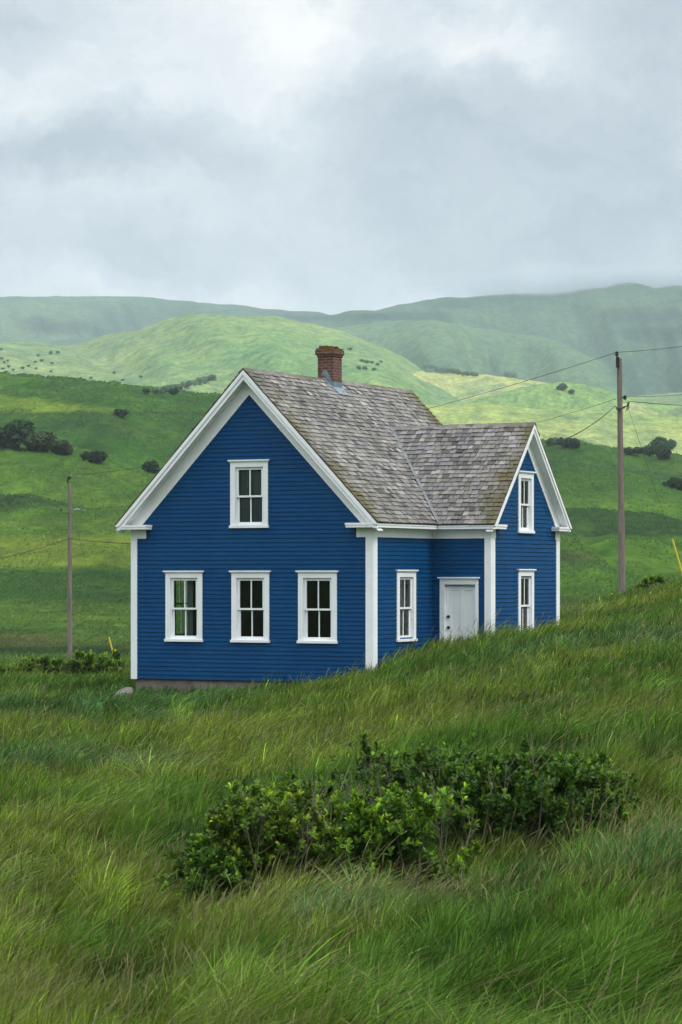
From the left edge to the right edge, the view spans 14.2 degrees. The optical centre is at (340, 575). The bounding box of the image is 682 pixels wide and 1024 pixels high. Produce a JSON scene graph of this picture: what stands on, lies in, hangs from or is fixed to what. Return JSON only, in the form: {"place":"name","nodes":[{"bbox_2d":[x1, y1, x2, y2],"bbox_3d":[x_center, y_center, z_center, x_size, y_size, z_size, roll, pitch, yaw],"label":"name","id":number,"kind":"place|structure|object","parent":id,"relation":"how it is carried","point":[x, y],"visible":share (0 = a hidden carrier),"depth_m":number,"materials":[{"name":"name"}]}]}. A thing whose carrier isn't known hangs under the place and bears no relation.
{"place":"outdoors","nodes":[
{"label":"outdoors","id":0,"kind":"place"},
{"bbox_2d":[0,282,681,451],"bbox_3d":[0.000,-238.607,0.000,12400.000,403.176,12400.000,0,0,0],"label":"hills","id":1,"kind":"structure","parent":0,"point":[159,342],"depth_m":2428.12,"materials":[{"name":"green plant"}]},
{"bbox_2d":[181,381,187,389],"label":"tree","id":2,"kind":"object","parent":1,"relation":"on","point":[184,384],"visible":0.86,"depth_m":1038.52,"materials":[{"name":"green plant"}]},
{"bbox_2d":[186,380,192,387],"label":"tree","id":3,"kind":"object","parent":1,"relation":"on","point":[189,383],"visible":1,"depth_m":1038.53,"materials":[{"name":"green plant"}]},
{"bbox_2d":[195,377,203,384],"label":"tree","id":4,"kind":"object","parent":1,"relation":"on","point":[200,380],"visible":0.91,"depth_m":1062.60,"materials":[{"name":"green plant"}]},
{"bbox_2d":[202,376,207,383],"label":"tree","id":5,"kind":"object","parent":1,"relation":"on","point":[205,378],"visible":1,"depth_m":1068.10,"materials":[{"name":"green plant"}]},
{"bbox_2d":[206,375,213,380],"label":"tree","id":6,"kind":"object","parent":1,"relation":"on","point":[209,377],"visible":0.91,"depth_m":1081.59,"materials":[{"name":"green plant"}]},
{"bbox_2d":[422,362,428,368],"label":"tree","id":7,"kind":"object","parent":1,"relation":"on","point":[425,364],"visible":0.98,"depth_m":2361.41,"materials":[{"name":"green plant"}]},
{"bbox_2d":[448,367,455,373],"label":"tree","id":8,"kind":"object","parent":1,"relation":"on","point":[451,370],"visible":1,"depth_m":1494.00,"materials":[{"name":"green plant"}]},
{"bbox_2d":[470,372,478,375],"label":"tree","id":9,"kind":"object","parent":1,"relation":"on","point":[474,374],"visible":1,"depth_m":1445.50,"materials":[{"name":"green plant"}]},
{"bbox_2d":[503,370,510,375],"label":"tree","id":10,"kind":"object","parent":1,"relation":"on","point":[507,373],"visible":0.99,"depth_m":2607.24,"materials":[{"name":"green plant"}]},
{"bbox_2d":[509,372,516,376],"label":"tree","id":11,"kind":"object","parent":1,"relation":"on","point":[513,374],"visible":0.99,"depth_m":2594.30,"materials":[{"name":"green plant"}]},
{"bbox_2d":[555,383,567,389],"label":"bush","id":12,"kind":"object","parent":1,"relation":"on","point":[562,386],"visible":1,"depth_m":1295.55,"materials":[{"name":"green plant"}]},
{"bbox_2d":[667,439,676,447],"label":"tree","id":13,"kind":"object","parent":1,"relation":"on","point":[674,442],"visible":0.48,"depth_m":855.86,"materials":[{"name":"green plant"}]},
{"bbox_2d":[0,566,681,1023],"bbox_3d":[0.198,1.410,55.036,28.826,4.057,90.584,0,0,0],"label":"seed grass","id":14,"kind":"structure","parent":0,"point":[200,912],"depth_m":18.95,"materials":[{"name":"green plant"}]},
{"bbox_2d":[0,372,681,660],"bbox_3d":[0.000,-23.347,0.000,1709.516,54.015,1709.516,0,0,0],"label":"hills","id":15,"kind":"structure","parent":0,"point":[582,529],"depth_m":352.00,"materials":[{"name":"green plant"}]},
{"bbox_2d":[0,418,35,448],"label":"tree","id":16,"kind":"object","parent":15,"relation":"on","point":[13,435],"visible":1,"depth_m":374.00,"materials":[{"name":"green plant"}]},
{"bbox_2d":[23,431,56,451],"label":"tree","id":17,"kind":"object","parent":15,"relation":"on","point":[43,441],"visible":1,"depth_m":373.09,"materials":[{"name":"green plant"}]},
{"bbox_2d":[50,439,73,454],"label":"bush","id":18,"kind":"object","parent":15,"relation":"on","point":[60,447],"visible":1,"depth_m":376.74,"materials":[{"name":"green plant"}]},
{"bbox_2d":[79,450,107,462],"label":"bush","id":19,"kind":"object","parent":15,"relation":"on","point":[96,456],"visible":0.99,"depth_m":372.29,"materials":[{"name":"green plant"}]},
{"bbox_2d":[114,408,128,415],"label":"bush","id":20,"kind":"object","parent":15,"relation":"on","point":[120,412],"visible":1,"depth_m":497.66,"materials":[{"name":"green plant"}]},
{"bbox_2d":[142,388,149,394],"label":"tree","id":21,"kind":"object","parent":15,"relation":"on","point":[146,390],"visible":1,"depth_m":561.39,"materials":[{"name":"green plant"}]},
{"bbox_2d":[141,459,159,473],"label":"bush","id":22,"kind":"object","parent":15,"relation":"on","point":[152,468],"visible":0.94,"depth_m":400.00,"materials":[{"name":"green plant"}]},
{"bbox_2d":[151,388,159,394],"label":"tree","id":23,"kind":"object","parent":15,"relation":"on","point":[155,390],"visible":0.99,"depth_m":564.21,"materials":[{"name":"green plant"}]},
{"bbox_2d":[162,385,168,392],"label":"tree","id":24,"kind":"object","parent":15,"relation":"on","point":[165,388],"visible":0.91,"depth_m":582.99,"materials":[{"name":"green plant"}]},
{"bbox_2d":[169,388,178,394],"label":"bush","id":25,"kind":"object","parent":15,"relation":"on","point":[174,391],"visible":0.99,"depth_m":571.29,"materials":[{"name":"green plant"}]},
{"bbox_2d":[545,438,556,445],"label":"bush","id":26,"kind":"object","parent":15,"relation":"on","point":[549,441],"visible":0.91,"depth_m":554.04,"materials":[{"name":"green plant"}]},
{"bbox_2d":[555,437,580,447],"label":"bush","id":27,"kind":"object","parent":15,"relation":"on","point":[574,442],"visible":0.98,"depth_m":543.61,"materials":[{"name":"green plant"}]},
{"bbox_2d":[623,446,633,454],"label":"tree","id":28,"kind":"object","parent":15,"relation":"on","point":[628,450],"visible":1,"depth_m":538.79,"materials":[{"name":"green plant"}]},
{"bbox_2d":[633,447,644,455],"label":"tree","id":29,"kind":"object","parent":15,"relation":"on","point":[638,450],"visible":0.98,"depth_m":538.53,"materials":[{"name":"green plant"}]},
{"bbox_2d":[643,444,657,456],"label":"tree","id":30,"kind":"object","parent":15,"relation":"on","point":[650,450],"visible":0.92,"depth_m":544.92,"materials":[{"name":"green plant"}]},
{"bbox_2d":[649,436,673,449],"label":"tree","id":31,"kind":"object","parent":15,"relation":"on","point":[658,442],"visible":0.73,"depth_m":592.88,"materials":[{"name":"green plant"}]},
{"bbox_2d":[656,446,671,458],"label":"tree","id":32,"kind":"object","parent":15,"relation":"on","point":[663,453],"visible":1,"depth_m":541.25,"materials":[{"name":"green plant"}]},
{"bbox_2d":[661,477,681,488],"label":"bush","id":33,"kind":"object","parent":15,"relation":"on","point":[675,482],"visible":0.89,"depth_m":396.25,"materials":[{"name":"green plant"}]},
{"bbox_2d":[0,573,681,1023],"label":"ground","id":34,"kind":"structure","parent":0,"point":[342,723],"depth_m":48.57,"materials":[{"name":"green plant"}]},
{"bbox_2d":[0,656,39,676],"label":"weed clump","id":35,"kind":"object","parent":34,"relation":"on","point":[31,663],"visible":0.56,"depth_m":75.93,"materials":[{"name":"green plant"}]},
{"bbox_2d":[36,656,79,676],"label":"weed clump","id":36,"kind":"object","parent":34,"relation":"on","point":[48,663],"visible":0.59,"depth_m":76.81,"materials":[{"name":"green plant"}]},
{"bbox_2d":[61,475,80,659],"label":"utility pole","id":37,"kind":"object","parent":34,"relation":"on","point":[69,617],"visible":0.94,"depth_m":105.93,"materials":[{"name":"grey wood"}]},
{"bbox_2d":[0,538,69,558],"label":"service cable","id":38,"kind":"object","parent":37,"relation":"attached to","point":[31,550],"visible":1,"depth_m":103.66,"materials":[{"name":"grey metal"}]},
{"bbox_2d":[21,514,60,655],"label":"guy wire","id":39,"kind":"object","parent":37,"relation":"attached to","point":[40,586],"visible":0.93,"depth_m":100.89,"materials":[{"name":"grey metal"}]},
{"bbox_2d":[73,514,108,655],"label":"guy wire","id":40,"kind":"object","parent":37,"relation":"attached to","point":[91,587],"visible":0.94,"depth_m":103.73,"materials":[{"name":"grey metal"}]},
{"bbox_2d":[70,538,130,543],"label":"service cable","id":41,"kind":"object","parent":37,"relation":"attached to","point":[105,542],"visible":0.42,"depth_m":96.35,"materials":[{"name":"grey metal"}]},
{"bbox_2d":[62,649,130,676],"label":"weed clump","id":42,"kind":"object","parent":34,"relation":"on","point":[88,663],"visible":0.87,"depth_m":74.91,"materials":[{"name":"green plant"}]},
{"bbox_2d":[115,687,132,695],"bbox_3d":[-4.739,2.579,59.495,0.508,0.249,0.356,-21,6,-16],"label":"field stone","id":43,"kind":"object","parent":34,"relation":"on","point":[123,690],"visible":0.56,"depth_m":59.42,"materials":[{"name":"grey stone"}]},
{"bbox_2d":[138,835,261,908],"bbox_3d":[-1.069,2.329,20.557,1.003,0.757,0.801,0,0,0],"label":"shrub","id":44,"kind":"object","parent":34,"relation":"on","point":[220,862],"visible":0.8,"depth_m":20.45,"materials":[{"name":"green plant"}]},
{"bbox_2d":[188,765,358,896],"bbox_3d":[-0.512,2.071,21.025,1.363,1.184,1.137,0,0,0],"label":"shrub","id":45,"kind":"object","parent":34,"relation":"on","point":[259,842],"visible":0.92,"depth_m":20.84,"materials":[{"name":"green plant"}]},
{"bbox_2d":[237,767,367,875],"bbox_3d":[-0.262,2.117,22.154,1.197,1.174,0.951,0,0,0],"label":"shrub","id":46,"kind":"object","parent":34,"relation":"on","point":[329,785],"visible":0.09,"depth_m":22.14,"materials":[{"name":"green plant"}]},
{"bbox_2d":[115,345,571,692],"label":"blue house","id":47,"kind":"structure","parent":34,"relation":"on","point":[281,525],"depth_m":60.99,"materials":[{"name":"paint"}]},
{"bbox_2d":[176,581,186,635],"bbox_3d":[-3.734,0.585,63.639,0.166,1.690,0.960,0,0,28],"label":"window","id":48,"kind":"structure","parent":47,"relation":"in","point":[181,634],"depth_m":63.64,"materials":[{"name":"white paint"}]},
{"bbox_2d":[163,571,203,641],"bbox_3d":[-3.469,0.684,61.314,1.050,1.592,0.332,0,0,28],"label":"window","id":49,"kind":"structure","parent":47,"relation":"in","point":[170,576],"depth_m":61.37,"materials":[{"name":"white paint"}]},
{"bbox_2d":[228,459,269,527],"bbox_3d":[-2.008,-1.811,60.464,1.050,1.512,0.205,0,0,28],"label":"window","id":50,"kind":"structure","parent":47,"relation":"in","point":[248,478],"depth_m":60.52,"materials":[{"name":"white paint"}]},
{"bbox_2d":[229,571,270,642],"bbox_3d":[-1.983,0.684,60.452,1.050,1.592,0.205,0,0,28],"label":"window","id":51,"kind":"structure","parent":47,"relation":"in","point":[236,576],"depth_m":60.48,"materials":[{"name":"white paint"}]},
{"bbox_2d":[295,571,338,643],"bbox_3d":[-0.489,0.684,59.655,1.050,1.592,0.205,0,0,28],"label":"window","id":52,"kind":"structure","parent":47,"relation":"in","point":[303,576],"depth_m":59.67,"materials":[{"name":"white paint"}]},
{"bbox_2d":[396,570,418,641],"bbox_3d":[1.361,0.661,60.421,0.292,1.587,1.020,0,0,28],"label":"window","id":53,"kind":"structure","parent":47,"relation":"in","point":[402,575],"depth_m":60.64,"materials":[{"name":"white paint"}]},
{"bbox_2d":[447,585,474,643],"bbox_3d":[2.696,1.150,61.268,0.735,1.899,0.100,0,0,28],"label":"door","id":54,"kind":"structure","parent":47,"relation":"in","point":[460,598],"depth_m":61.29,"materials":[{"name":"white paint"}]},
{"bbox_2d":[517,471,535,533],"bbox_3d":[4.151,-1.681,62.584,0.292,1.422,0.930,0,0,28],"label":"window","id":55,"kind":"structure","parent":47,"relation":"in","point":[527,477],"depth_m":62.78,"materials":[{"name":"white paint"}]},
{"bbox_2d":[517,569,536,630],"bbox_3d":[4.156,0.634,62.592,0.292,1.572,0.950,0,0,28],"label":"window","id":56,"kind":"structure","parent":47,"relation":"in","point":[525,585],"depth_m":62.81,"materials":[{"name":"white paint"}]},
{"bbox_2d":[310,774,483,893],"bbox_3d":[0.437,2.066,20.988,1.351,1.118,1.162,0,0,0],"label":"shrub","id":57,"kind":"object","parent":34,"relation":"on","point":[363,820],"visible":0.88,"depth_m":20.85,"materials":[{"name":"green plant"}]},
{"bbox_2d":[327,730,478,852],"bbox_3d":[0.618,1.941,23.433,1.484,1.236,1.032,0,0,0],"label":"shrub","id":58,"kind":"object","parent":34,"relation":"on","point":[398,775],"visible":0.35,"depth_m":23.39,"materials":[{"name":"green plant"}]},
{"bbox_2d":[403,726,592,855],"bbox_3d":[1.251,1.870,22.774,1.629,1.238,1.270,0,0,0],"label":"shrub","id":59,"kind":"object","parent":34,"relation":"on","point":[488,802],"visible":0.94,"depth_m":22.56,"materials":[{"name":"green plant"}]},
{"bbox_2d":[487,736,641,846],"bbox_3d":[1.796,1.895,23.148,1.356,1.076,1.297,0,0,-15],"label":"shrub","id":60,"kind":"object","parent":34,"relation":"on","point":[585,782],"visible":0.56,"depth_m":23.01,"materials":[{"name":"green plant"}]},
{"bbox_2d":[615,351,629,592],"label":"utility pole","id":61,"kind":"object","parent":34,"relation":"on","point":[621,543],"visible":0.94,"depth_m":84.92,"materials":[{"name":"grey wood"}]},
{"bbox_2d":[70,399,614,510],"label":"power line","id":62,"kind":"object","parent":61,"relation":"attached to","point":[538,422],"visible":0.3,"depth_m":87.05,"materials":[{"name":"grey metal"}]},
{"bbox_2d":[73,353,613,475],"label":"power line","id":63,"kind":"object","parent":61,"relation":"attached to","point":[432,407],"visible":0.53,"depth_m":89.23,"materials":[{"name":"grey metal"}]},
{"bbox_2d":[544,406,614,447],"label":"service cable","id":64,"kind":"object","parent":61,"relation":"attached to","point":[580,431],"visible":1,"depth_m":72.34,"materials":[{"name":"grey metal"}]},
{"bbox_2d":[625,400,657,496],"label":"guy wire","id":65,"kind":"object","parent":61,"relation":"attached to","point":[641,448],"visible":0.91,"depth_m":86.07,"materials":[{"name":"grey metal"}]},
{"bbox_2d":[633,573,667,589],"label":"weed clump","id":66,"kind":"object","parent":34,"relation":"on","point":[653,578],"visible":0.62,"depth_m":83.78,"materials":[{"name":"green plant"}]},
{"bbox_2d":[672,539,681,573],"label":"guy guard","id":67,"kind":"object","parent":34,"relation":"on","point":[677,555],"visible":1,"depth_m":82.98,"materials":[{"name":"yellow plastic"}]},
{"bbox_2d":[0,0,681,314],"label":"sky","id":68,"kind":"structure","parent":0,"point":[330,157],"materials":[{"name":"grey"}]}
]}

